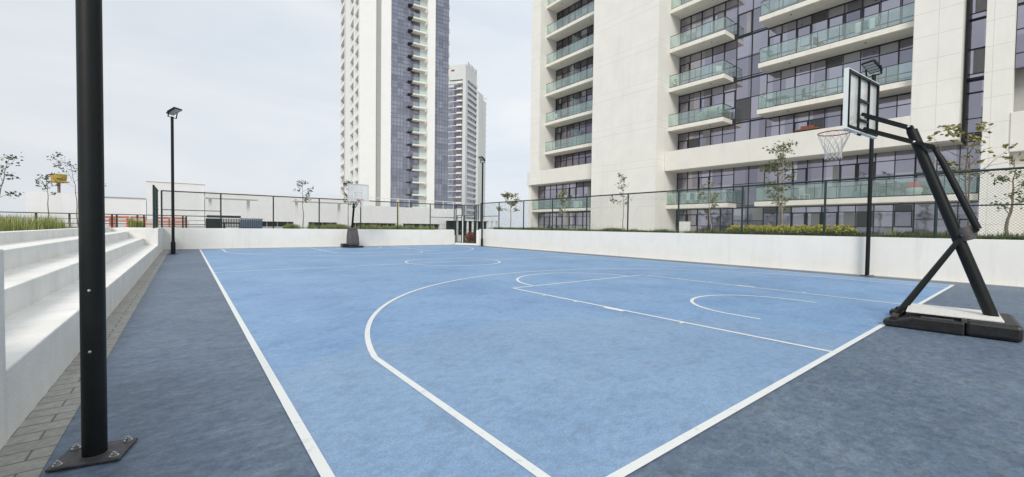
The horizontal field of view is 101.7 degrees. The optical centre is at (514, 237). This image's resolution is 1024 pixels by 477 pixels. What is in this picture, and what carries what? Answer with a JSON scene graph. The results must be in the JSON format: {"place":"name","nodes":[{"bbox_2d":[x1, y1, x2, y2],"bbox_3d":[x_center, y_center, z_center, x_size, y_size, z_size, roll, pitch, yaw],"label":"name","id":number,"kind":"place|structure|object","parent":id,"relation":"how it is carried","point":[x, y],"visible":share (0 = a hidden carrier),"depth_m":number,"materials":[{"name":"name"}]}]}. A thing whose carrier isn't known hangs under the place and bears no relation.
{"place":"outdoors","nodes":[
{"label":"outdoors","id":0,"kind":"place"},
{"bbox_2d":[0,152,23,198],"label":"young tree","id":1,"kind":"object","parent":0,"point":[11,174],"visible":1,"depth_m":12.04,"materials":[{"name":"green plant"}]},
{"bbox_2d":[0,212,72,231],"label":"grass","id":2,"kind":"structure","parent":0,"point":[10,223],"depth_m":10.56,"materials":[{"name":"green plant"}]},
{"bbox_2d":[49,174,69,192],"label":"lookout tower","id":3,"kind":"structure","parent":0,"point":[64,178],"depth_m":58.69,"materials":[{"name":"yellow wood"}]},
{"bbox_2d":[47,151,105,224],"bbox_3d":[-16.468,-1.730,15.593,1.282,2.801,1.454,1,2,19],"label":"young tree","id":4,"kind":"object","parent":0,"point":[57,156],"visible":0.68,"depth_m":15.47,"materials":[{"name":"green plant"}]},
{"bbox_2d":[0,250,168,476],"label":"paver path","id":5,"kind":"structure","parent":0,"point":[28,448],"depth_m":2.96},
{"bbox_2d":[65,224,125,226],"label":"terrace","id":6,"kind":"structure","parent":0,"point":[74,225],"depth_m":29.45,"materials":[{"name":"white concrete"}]},
{"bbox_2d":[35,172,59,217],"bbox_3d":[-32.903,-2.774,29.364,1.321,3.755,1.447,0,2,-38],"label":"young tree","id":7,"kind":"object","parent":6,"relation":"on","point":[46,178],"visible":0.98,"depth_m":29.32,"materials":[{"name":"green plant"}]},
{"bbox_2d":[0,211,206,227],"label":"metal railing","id":8,"kind":"object","parent":6,"relation":"on","point":[111,223],"visible":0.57,"depth_m":20.66,"materials":[{"name":"metal"}]},
{"bbox_2d":[113,216,128,226],"bbox_3d":[-24.421,-1.029,25.860,0.760,0.660,0.400,0,2,-34],"label":"plastic barrier","id":9,"kind":"object","parent":6,"relation":"on","point":[126,221],"visible":0.75,"depth_m":25.84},
{"bbox_2d":[130,216,145,226],"bbox_3d":[-23.855,-1.036,26.434,0.760,0.660,0.400,-1,2,-43],"label":"plastic barrier","id":10,"kind":"object","parent":6,"relation":"on","point":[140,217],"visible":0.41,"depth_m":26.45,"materials":[{"name":"red plastic"}]},
{"bbox_2d":[0,0,531,227],"label":"sky","id":11,"kind":"structure","parent":0,"point":[255,84],"materials":[{"name":"white"}]},
{"bbox_2d":[39,227,507,475],"bbox_3d":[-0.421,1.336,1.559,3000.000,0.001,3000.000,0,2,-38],"label":"ground","id":12,"kind":"structure","parent":0,"point":[458,239],"depth_m":41.05,"materials":[{"name":"grey concrete"}]},
{"bbox_2d":[0,227,162,449],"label":"bleachers","id":13,"kind":"object","parent":12,"relation":"on","point":[39,318],"visible":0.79,"depth_m":4.50,"materials":[{"name":"paint"}]},
{"bbox_2d":[152,185,158,227],"bbox_3d":[-16.642,-1.386,19.351,0.071,1.890,3.838,0,2,-38],"label":"chain link fence","id":14,"kind":"object","parent":13,"relation":"on","point":[155,190],"visible":0.98,"depth_m":18.90,"materials":[{"name":"green metal"}]},
{"bbox_2d":[25,191,146,224],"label":"boundary building","id":15,"kind":"structure","parent":12,"relation":"on","point":[57,202],"depth_m":43.42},
{"bbox_2d":[340,0,449,208],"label":"residential tower","id":16,"kind":"structure","parent":12,"relation":"on","point":[394,78],"depth_m":113.20,"materials":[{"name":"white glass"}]},
{"bbox_2d":[39,245,1023,476],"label":"court border","id":17,"kind":"object","parent":12,"relation":"on","point":[191,392],"visible":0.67,"depth_m":3.16,"materials":[{"name":"paint"}]},
{"bbox_2d":[45,0,137,472],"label":"floodlight pole","id":18,"kind":"object","parent":17,"relation":"on","point":[96,447],"visible":1,"depth_m":2.37,"materials":[{"name":"black metal"}]},
{"bbox_2d":[166,107,182,253],"bbox_3d":[-14.751,-2.456,18.057,0.522,6.324,0.450,1,1,4],"label":"floodlight pole","id":19,"kind":"object","parent":17,"relation":"on","point":[173,111],"visible":1,"depth_m":18.03,"materials":[{"name":"black metal"}]},
{"bbox_2d":[163,228,453,249],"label":"court wall","id":20,"kind":"structure","parent":17,"relation":"on","point":[204,238],"depth_m":24.56,"materials":[{"name":"white paint"}]},
{"bbox_2d":[161,190,454,229],"bbox_3d":[-11.179,-1.497,26.236,16.921,1.920,0.071,0,2,-38],"label":"chain link fence","id":21,"kind":"object","parent":20,"relation":"on","point":[273,227],"visible":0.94,"depth_m":24.45,"materials":[{"name":"black metal"}]},
{"bbox_2d":[455,205,478,244],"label":"court gate","id":22,"kind":"structure","parent":17,"relation":"on","point":[476,238],"depth_m":31.06,"materials":[{"name":"grey metal"}]},
{"bbox_2d":[478,156,485,245],"bbox_3d":[-2.369,-2.590,29.572,0.539,6.324,0.467,0,2,-38],"label":"floodlight pole","id":23,"kind":"object","parent":17,"relation":"on","point":[481,158],"visible":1,"depth_m":29.61,"materials":[{"name":"black metal"}]},
{"bbox_2d":[861,59,882,275],"bbox_3d":[10.909,-2.116,12.848,0.489,6.579,0.450,0,2,-18],"label":"floodlight pole","id":24,"kind":"object","parent":17,"relation":"on","point":[872,66],"visible":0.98,"depth_m":12.86,"materials":[{"name":"black metal"}]},
{"bbox_2d":[817,67,1023,341],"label":"basketball hoop","id":25,"kind":"object","parent":17,"relation":"on","point":[863,118],"visible":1,"depth_m":6.06,"materials":[{"name":"metal"}]},
{"bbox_2d":[479,229,1023,286],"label":"court wall","id":26,"kind":"structure","parent":12,"relation":"on","point":[999,262],"depth_m":14.62,"materials":[{"name":"white paint"}]},
{"bbox_2d":[480,167,1023,237],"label":"chain link fence","id":27,"kind":"object","parent":26,"relation":"on","point":[742,230],"visible":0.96,"depth_m":15.07,"materials":[{"name":"black metal"}]},
{"bbox_2d":[145,226,404,229],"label":"terrace","id":28,"kind":"structure","parent":0,"point":[226,227],"depth_m":31.80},
{"bbox_2d":[127,217,143,227],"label":"grass","id":29,"kind":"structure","parent":28,"relation":"on","point":[133,222],"depth_m":20.69,"materials":[{"name":"green plant"}]},
{"bbox_2d":[140,220,188,226],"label":"wall","id":30,"kind":"structure","parent":28,"relation":"on","point":[149,223],"depth_m":28.48,"materials":[{"name":"beige paint"}]},
{"bbox_2d":[145,180,204,225],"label":"annex building","id":31,"kind":"structure","parent":28,"relation":"on","point":[180,186],"depth_m":48.59,"materials":[{"name":"white paint"}]},
{"bbox_2d":[205,215,240,227],"bbox_3d":[-17.258,-0.928,24.780,1.800,0.800,0.580,0,2,-38],"label":"slatted bench","id":32,"kind":"object","parent":28,"relation":"on","point":[214,220],"visible":0.73,"depth_m":24.41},
{"bbox_2d":[204,196,257,217],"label":"shade canopy","id":33,"kind":"object","parent":28,"relation":"on","point":[227,198],"visible":0.59,"depth_m":41.74,"materials":[{"name":"white metal"}]},
{"bbox_2d":[290,200,347,224],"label":"shade canopy","id":34,"kind":"object","parent":28,"relation":"on","point":[296,210],"visible":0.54,"depth_m":46.50,"materials":[{"name":"white metal"}]},
{"bbox_2d":[204,190,464,229],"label":"podium building","id":35,"kind":"structure","parent":0,"point":[413,215],"depth_m":57.27,"materials":[{"name":"white concrete"}]},
{"bbox_2d":[447,62,486,219],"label":"residential tower","id":36,"kind":"structure","parent":0,"point":[467,109],"depth_m":243.00,"materials":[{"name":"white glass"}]},
{"bbox_2d":[465,231,473,241],"bbox_3d":[-3.697,-0.053,34.121,1.177,1.056,1.176,0,2,-38],"label":"red shrub","id":37,"kind":"object","parent":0,"point":[468,237],"visible":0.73,"depth_m":34.00,"materials":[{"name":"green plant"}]},
{"bbox_2d":[444,219,497,234],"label":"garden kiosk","id":38,"kind":"object","parent":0,"point":[458,225],"visible":0.4,"depth_m":68.29,"materials":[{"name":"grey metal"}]},
{"bbox_2d":[201,245,949,476],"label":"court floor","id":39,"kind":"structure","parent":0,"point":[551,386],"depth_m":4.92,"materials":[{"name":"paint"}]},
{"bbox_2d":[340,183,368,247],"bbox_3d":[-9.719,-1.322,25.319,1.342,3.815,2.260,0,2,-38],"label":"basketball hoop","id":40,"kind":"object","parent":39,"relation":"on","point":[357,193],"visible":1,"depth_m":25.16,"materials":[{"name":"plastic"}]},
{"bbox_2d":[199,245,953,476],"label":"court markings","id":41,"kind":"object","parent":39,"relation":"on","point":[317,458],"visible":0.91,"depth_m":3.39,"materials":[{"name":"paint"}]},
{"bbox_2d":[170,244,1023,287],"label":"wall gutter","id":42,"kind":"object","parent":39,"relation":"on","point":[702,262],"depth_m":15.85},
{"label":"right terrace","id":43,"kind":"structure","parent":0,"visible":0},
{"bbox_2d":[679,222,690,232],"bbox_3d":[13.805,-0.871,34.021,0.200,0.920,1.000,0,2,-38],"label":"electric cabinet","id":44,"kind":"object","parent":43,"relation":"on","point":[682,226],"visible":0.45,"depth_m":33.89,"materials":[{"name":"white plastic"}]},
{"bbox_2d":[527,0,1023,236],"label":"apartment block","id":45,"kind":"structure","parent":43,"relation":"on","point":[941,62],"depth_m":32.27,"materials":[{"name":"beige concrete"}]},
{"bbox_2d":[538,212,590,228],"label":"window","id":46,"kind":"structure","parent":45,"relation":"in","point":[543,219],"depth_m":47.56,"materials":[{"name":"grey glass"}]},
{"bbox_2d":[538,181,590,208],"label":"window","id":47,"kind":"structure","parent":45,"relation":"in","point":[576,189],"depth_m":47.54,"materials":[{"name":"grey glass"}]},
{"bbox_2d":[555,150,591,167],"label":"window","id":48,"kind":"structure","parent":45,"relation":"in","point":[585,157],"depth_m":48.02,"materials":[{"name":"grey glass"}]},
{"bbox_2d":[555,119,591,148],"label":"window","id":49,"kind":"structure","parent":45,"relation":"in","point":[584,127],"depth_m":48.00,"materials":[{"name":"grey glass"}]},
{"bbox_2d":[555,87,592,119],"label":"window","id":50,"kind":"structure","parent":45,"relation":"in","point":[585,95],"depth_m":47.85,"materials":[{"name":"grey glass"}]},
{"bbox_2d":[556,56,592,88],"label":"window","id":51,"kind":"structure","parent":45,"relation":"in","point":[587,63],"depth_m":47.83,"materials":[{"name":"grey glass"}]},
{"bbox_2d":[556,24,593,59],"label":"window","id":52,"kind":"structure","parent":45,"relation":"in","point":[589,40],"depth_m":47.68,"materials":[{"name":"grey glass"}]},
{"bbox_2d":[557,0,593,28],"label":"window","id":53,"kind":"structure","parent":45,"relation":"in","point":[586,9],"depth_m":47.77,"materials":[{"name":"grey glass"}]},
{"bbox_2d":[682,193,702,203],"bbox_3d":[15.167,-3.333,35.647,0.541,0.968,1.628,0,2,-38],"label":"drying rack","id":54,"kind":"object","parent":45,"relation":"on","point":[684,195],"visible":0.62,"depth_m":35.56,"materials":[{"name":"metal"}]},
{"bbox_2d":[676,208,732,231],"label":"window","id":55,"kind":"structure","parent":45,"relation":"in","point":[727,212],"depth_m":35.82,"materials":[{"name":"grey glass"}]},
{"bbox_2d":[676,168,733,203],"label":"window","id":56,"kind":"structure","parent":45,"relation":"in","point":[724,177],"depth_m":35.80,"materials":[{"name":"grey glass"}]},
{"bbox_2d":[678,124,734,149],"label":"window","id":57,"kind":"structure","parent":45,"relation":"in","point":[724,134],"depth_m":35.70,"materials":[{"name":"grey glass"}]},
{"bbox_2d":[678,82,735,124],"bbox_3d":[16.386,-11.208,35.812,0.110,3.020,4.990,0,2,-38],"label":"window","id":58,"kind":"structure","parent":45,"relation":"in","point":[726,94],"depth_m":35.68,"materials":[{"name":"grey glass"}]},
{"bbox_2d":[679,40,736,84],"bbox_3d":[16.431,-14.616,35.725,0.110,3.020,4.990,0,2,-38],"label":"window","id":59,"kind":"structure","parent":45,"relation":"in","point":[726,51],"depth_m":35.55,"materials":[{"name":"grey glass"}]},
{"bbox_2d":[694,106,723,120],"bbox_3d":[16.094,-10.232,34.603,0.652,1.233,2.427,0,2,-38],"label":"covered furniture","id":60,"kind":"object","parent":45,"relation":"on","point":[708,112],"visible":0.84,"depth_m":34.34,"materials":[{"name":"grey fabric"}]},
{"bbox_2d":[680,0,737,44],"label":"window","id":61,"kind":"structure","parent":45,"relation":"in","point":[729,9],"depth_m":35.44,"materials":[{"name":"grey glass"}]},
{"bbox_2d":[716,66,722,72],"bbox_3d":[16.608,-13.503,33.749,0.480,0.960,0.490,1,1,-8],"label":"garden chair","id":62,"kind":"object","parent":45,"relation":"on","point":[718,69],"visible":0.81,"depth_m":33.91,"materials":[{"name":"white plastic"}]},
{"bbox_2d":[732,207,762,230],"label":"window","id":63,"kind":"structure","parent":45,"relation":"in","point":[736,219],"depth_m":33.05,"materials":[{"name":"grey glass"}]},
{"bbox_2d":[733,164,764,206],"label":"window","id":64,"kind":"structure","parent":45,"relation":"in","point":[746,175],"depth_m":33.10,"materials":[{"name":"grey glass"}]},
{"bbox_2d":[734,118,765,141],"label":"window","id":65,"kind":"structure","parent":45,"relation":"in","point":[754,129],"depth_m":32.99,"materials":[{"name":"grey glass"}]},
{"bbox_2d":[735,74,766,123],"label":"window","id":66,"kind":"structure","parent":45,"relation":"in","point":[748,90],"depth_m":33.03,"materials":[{"name":"grey glass"}]},
{"bbox_2d":[736,28,768,80],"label":"window","id":67,"kind":"structure","parent":45,"relation":"in","point":[749,52],"depth_m":32.90,"materials":[{"name":"grey glass"}]},
{"bbox_2d":[737,0,768,38],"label":"window","id":68,"kind":"structure","parent":45,"relation":"in","point":[749,11],"depth_m":32.94,"materials":[{"name":"grey glass"}]},
{"bbox_2d":[765,95,789,107],"bbox_3d":[19.245,-9.857,30.603,0.800,0.720,1.400,0,2,-38],"label":"garden table","id":69,"kind":"object","parent":45,"relation":"on","point":[785,97],"visible":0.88,"depth_m":30.59,"materials":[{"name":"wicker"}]},
{"bbox_2d":[769,0,803,12],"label":"window","id":70,"kind":"structure","parent":45,"relation":"in","point":[774,5],"depth_m":31.34,"materials":[{"name":"teal glass"}]},
{"bbox_2d":[797,40,805,51],"bbox_3d":[20.137,-13.342,29.276,0.490,0.960,0.480,1,2,22],"label":"garden chair","id":71,"kind":"object","parent":45,"relation":"on","point":[800,48],"visible":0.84,"depth_m":29.24,"materials":[{"name":"white plastic"}]},
{"bbox_2d":[799,186,809,198],"bbox_3d":[20.331,-3.106,29.284,0.490,0.960,0.480,1,1,-8],"label":"garden chair","id":72,"kind":"object","parent":45,"relation":"on","point":[802,189],"visible":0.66,"depth_m":29.16,"materials":[{"name":"white plastic"}]},
{"bbox_2d":[802,88,811,99],"bbox_3d":[20.341,-9.922,29.049,0.490,0.960,0.480,1,1,12],"label":"garden chair","id":73,"kind":"object","parent":45,"relation":"on","point":[804,95],"visible":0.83,"depth_m":29.05,"materials":[{"name":"wicker"}]},
{"bbox_2d":[795,125,821,131],"bbox_3d":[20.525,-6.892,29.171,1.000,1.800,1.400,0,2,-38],"label":"garden table","id":74,"kind":"object","parent":45,"relation":"on","point":[808,128],"visible":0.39,"depth_m":28.86,"materials":[{"name":"brown wood"}]},
{"bbox_2d":[813,37,823,47],"bbox_3d":[20.760,-13.314,28.495,0.480,0.960,0.490,0,2,-18],"label":"garden chair","id":75,"kind":"object","parent":45,"relation":"on","point":[815,41],"visible":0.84,"depth_m":28.61,"materials":[{"name":"grey wood"}]},
{"bbox_2d":[817,83,827,96],"bbox_3d":[20.801,-9.921,28.155,0.703,1.016,0.701,2,2,28],"label":"potted plant","id":76,"kind":"object","parent":45,"relation":"on","point":[823,94],"visible":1,"depth_m":28.08,"materials":[{"name":"green plant"}]},
{"bbox_2d":[765,93,910,136],"bbox_3d":[21.946,-7.545,28.811,0.110,3.020,8.490,0,2,-38],"label":"window","id":77,"kind":"structure","parent":45,"relation":"in","point":[896,106],"depth_m":29.13,"materials":[{"name":"grey glass"}]},
{"bbox_2d":[763,203,913,234],"bbox_3d":[21.863,-1.197,28.973,0.110,2.080,8.490,0,2,-38],"label":"window","id":78,"kind":"structure","parent":45,"relation":"in","point":[772,209],"depth_m":28.02,"materials":[{"name":"grey glass"}]},
{"bbox_2d":[766,37,912,106],"bbox_3d":[21.994,-10.953,28.726,0.100,3.020,8.490,0,2,-38],"label":"window","id":79,"kind":"structure","parent":45,"relation":"in","point":[900,51],"depth_m":28.63,"materials":[{"name":"grey glass"}]},
{"bbox_2d":[764,149,915,200],"bbox_3d":[21.902,-4.136,28.898,0.110,3.020,8.490,0,2,-38],"label":"window","id":80,"kind":"structure","parent":45,"relation":"in","point":[902,162],"depth_m":28.31,"materials":[{"name":"grey glass"}]},
{"bbox_2d":[767,0,914,59],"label":"window","id":81,"kind":"structure","parent":45,"relation":"in","point":[856,9],"depth_m":28.65,"materials":[{"name":"grey glass"}]},
{"bbox_2d":[852,191,863,196],"bbox_3d":[22.239,-2.768,27.040,0.600,0.450,0.500,0,2,-38],"label":"storage box","id":82,"kind":"object","parent":45,"relation":"on","point":[858,195],"visible":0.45,"depth_m":26.86,"materials":[{"name":"grey"}]},
{"bbox_2d":[847,17,880,37],"bbox_3d":[22.242,-13.243,26.602,0.541,0.968,1.628,0,2,-38],"label":"drying rack","id":83,"kind":"object","parent":45,"relation":"on","point":[864,25],"visible":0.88,"depth_m":26.43,"materials":[{"name":"white plastic"}]},
{"bbox_2d":[867,182,879,195],"bbox_3d":[22.706,-3.002,26.440,0.480,0.960,0.490,1,2,22],"label":"garden chair","id":84,"kind":"object","parent":45,"relation":"on","point":[874,188],"visible":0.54,"depth_m":26.22,"materials":[{"name":"wicker"}]},
{"bbox_2d":[880,185,893,195],"bbox_3d":[23.061,-2.862,25.837,0.900,0.720,0.600,0,2,-38],"label":"garden table","id":85,"kind":"object","parent":45,"relation":"on","point":[888,186],"visible":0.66,"depth_m":25.77,"materials":[{"name":"wicker"}]},
{"bbox_2d":[894,181,905,195],"bbox_3d":[23.431,-2.965,25.366,0.490,0.960,0.480,2,2,32],"label":"garden chair","id":86,"kind":"object","parent":45,"relation":"on","point":[895,187],"visible":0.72,"depth_m":25.39,"materials":[{"name":"grey wood"}]},
{"bbox_2d":[906,181,922,194],"bbox_3d":[23.720,-2.911,24.762,0.760,0.890,0.760,0,2,-18],"label":"garden armchair","id":87,"kind":"object","parent":45,"relation":"on","point":[916,191],"visible":0.76,"depth_m":24.54,"materials":[{"name":"plastic"}]},
{"bbox_2d":[913,201,978,235],"bbox_3d":[25.367,-1.063,24.542,0.110,2.130,2.790,0,2,-38],"label":"window","id":88,"kind":"structure","parent":45,"relation":"in","point":[964,222],"depth_m":24.99,"materials":[{"name":"grey glass"}]},
{"bbox_2d":[915,140,981,194],"bbox_3d":[25.403,-3.847,24.471,0.110,3.380,2.790,0,2,-38],"label":"window","id":89,"kind":"structure","parent":45,"relation":"in","point":[959,150],"depth_m":24.23,"materials":[{"name":"grey glass"}]},
{"bbox_2d":[966,79,983,135],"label":"window","id":90,"kind":"structure","parent":45,"relation":"in","point":[975,93],"depth_m":23.63,"materials":[{"name":"grey glass"}]},
{"bbox_2d":[968,17,986,80],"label":"window","id":91,"kind":"structure","parent":45,"relation":"in","point":[977,44],"depth_m":23.53,"materials":[{"name":"grey glass"}]},
{"bbox_2d":[970,0,986,20],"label":"window","id":92,"kind":"structure","parent":45,"relation":"in","point":[978,7],"depth_m":23.49,"materials":[{"name":"grey glass"}]},
{"bbox_2d":[1015,3,1023,69],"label":"window","id":93,"kind":"structure","parent":45,"relation":"in","point":[1019,51],"depth_m":21.95,"materials":[{"name":"grey glass"}]},
{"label":"right planting bed","id":94,"kind":"structure","parent":43,"relation":"on","visible":0},
{"bbox_2d":[497,192,521,225],"bbox_3d":[-0.348,-2.045,32.150,1.951,3.057,1.948,0,2,-38],"label":"young tree","id":95,"kind":"object","parent":94,"relation":"on","point":[507,195],"visible":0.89,"depth_m":32.36,"materials":[{"name":"green plant"}]},
{"bbox_2d":[557,187,571,227],"bbox_3d":[3.202,-1.764,26.306,1.005,2.888,1.362,0,2,-38],"label":"young tree","id":96,"kind":"object","parent":94,"relation":"on","point":[561,196],"visible":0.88,"depth_m":26.32,"materials":[{"name":"green plant"}]},
{"bbox_2d":[610,173,631,229],"bbox_3d":[5.886,-1.866,22.619,1.341,3.352,1.296,0,2,-38],"label":"young tree","id":97,"kind":"object","parent":94,"relation":"on","point":[623,187],"visible":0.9,"depth_m":22.55,"materials":[{"name":"green plant"}]},
{"bbox_2d":[697,180,718,230],"bbox_3d":[8.937,-1.375,19.238,1.083,2.621,0.802,1,1,4],"label":"young tree","id":98,"kind":"object","parent":94,"relation":"on","point":[712,199],"visible":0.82,"depth_m":19.26,"materials":[{"name":"green plant"}]},
{"bbox_2d":[743,224,762,234],"bbox_3d":[9.351,-0.326,16.518,0.958,0.459,0.899,0,2,-38],"label":"flowering shrub","id":99,"kind":"object","parent":94,"relation":"on","point":[754,227],"visible":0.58,"depth_m":16.34,"materials":[{"name":"plant"}]},
{"bbox_2d":[495,225,1023,239],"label":"ground cover","id":100,"kind":"object","parent":94,"relation":"on","point":[859,235],"visible":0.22,"depth_m":14.31,"materials":[{"name":"green plant"}]},
{"bbox_2d":[754,224,778,234],"bbox_3d":[9.706,-0.309,16.077,0.885,0.495,0.907,0,2,-38],"label":"flowering shrub","id":101,"kind":"object","parent":94,"relation":"on","point":[767,228],"visible":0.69,"depth_m":15.96,"materials":[{"name":"plant"}]},
{"bbox_2d":[759,139,797,226],"bbox_3d":[10.461,-1.897,16.465,1.448,3.849,1.371,0,2,-38],"label":"young tree","id":102,"kind":"object","parent":94,"relation":"on","point":[782,158],"visible":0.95,"depth_m":16.44,"materials":[{"name":"green plant"}]},
{"bbox_2d":[771,223,795,234],"bbox_3d":[10.067,-0.295,15.599,0.927,0.510,0.954,0,2,-38],"label":"flowering shrub","id":103,"kind":"object","parent":94,"relation":"on","point":[780,229],"visible":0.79,"depth_m":15.47,"materials":[{"name":"plant"}]},
{"bbox_2d":[789,224,815,235],"bbox_3d":[10.423,-0.267,15.134,0.928,0.505,0.942,0,2,-38],"label":"flowering shrub","id":104,"kind":"object","parent":94,"relation":"on","point":[798,228],"visible":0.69,"depth_m":15.01,"materials":[{"name":"plant"}]},
{"bbox_2d":[804,224,833,235],"bbox_3d":[10.729,-0.256,14.664,0.910,0.476,0.938,0,2,-38],"label":"flowering shrub","id":105,"kind":"object","parent":94,"relation":"on","point":[816,230],"visible":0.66,"depth_m":14.54,"materials":[{"name":"plant"}]},
{"bbox_2d":[825,224,858,236],"bbox_3d":[11.137,-0.230,14.239,0.949,0.496,0.907,0,2,-38],"label":"flowering shrub","id":106,"kind":"object","parent":94,"relation":"on","point":[842,228],"visible":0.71,"depth_m":14.08,"materials":[{"name":"plant"}]},
{"bbox_2d":[926,121,1023,225],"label":"young tree","id":107,"kind":"object","parent":94,"relation":"on","point":[980,128],"visible":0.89,"depth_m":12.93,"materials":[{"name":"green plant"}]},
{"bbox_2d":[990,164,1023,234],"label":"young tree","id":108,"kind":"object","parent":94,"relation":"on","point":[1011,198],"visible":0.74,"depth_m":12.29,"materials":[{"name":"green plant"}]},
{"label":"far planting bed","id":109,"kind":"structure","parent":0,"visible":0},
{"bbox_2d":[240,218,262,228],"bbox_3d":[-16.017,-0.862,25.355,1.160,0.630,0.620,0,2,-38],"label":"slatted planter","id":110,"kind":"object","parent":109,"relation":"on","point":[243,222],"visible":0.58,"depth_m":25.08,"materials":[{"name":"grey plastic"}]},
{"bbox_2d":[293,180,313,228],"bbox_3d":[-13.529,-2.109,26.697,1.181,3.165,0.967,0,2,-27],"label":"young tree","id":111,"kind":"object","parent":109,"relation":"on","point":[308,193],"visible":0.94,"depth_m":26.68,"materials":[{"name":"green plant"}]},
{"bbox_2d":[342,180,353,225],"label":"young tree","id":112,"kind":"object","parent":109,"relation":"on","point":[346,181],"visible":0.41,"depth_m":28.32,"materials":[{"name":"green plant"}]},
{"bbox_2d":[282,223,436,229],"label":"grass","id":113,"kind":"structure","parent":109,"relation":"on","point":[294,226],"depth_m":27.74,"materials":[{"name":"green plant"}]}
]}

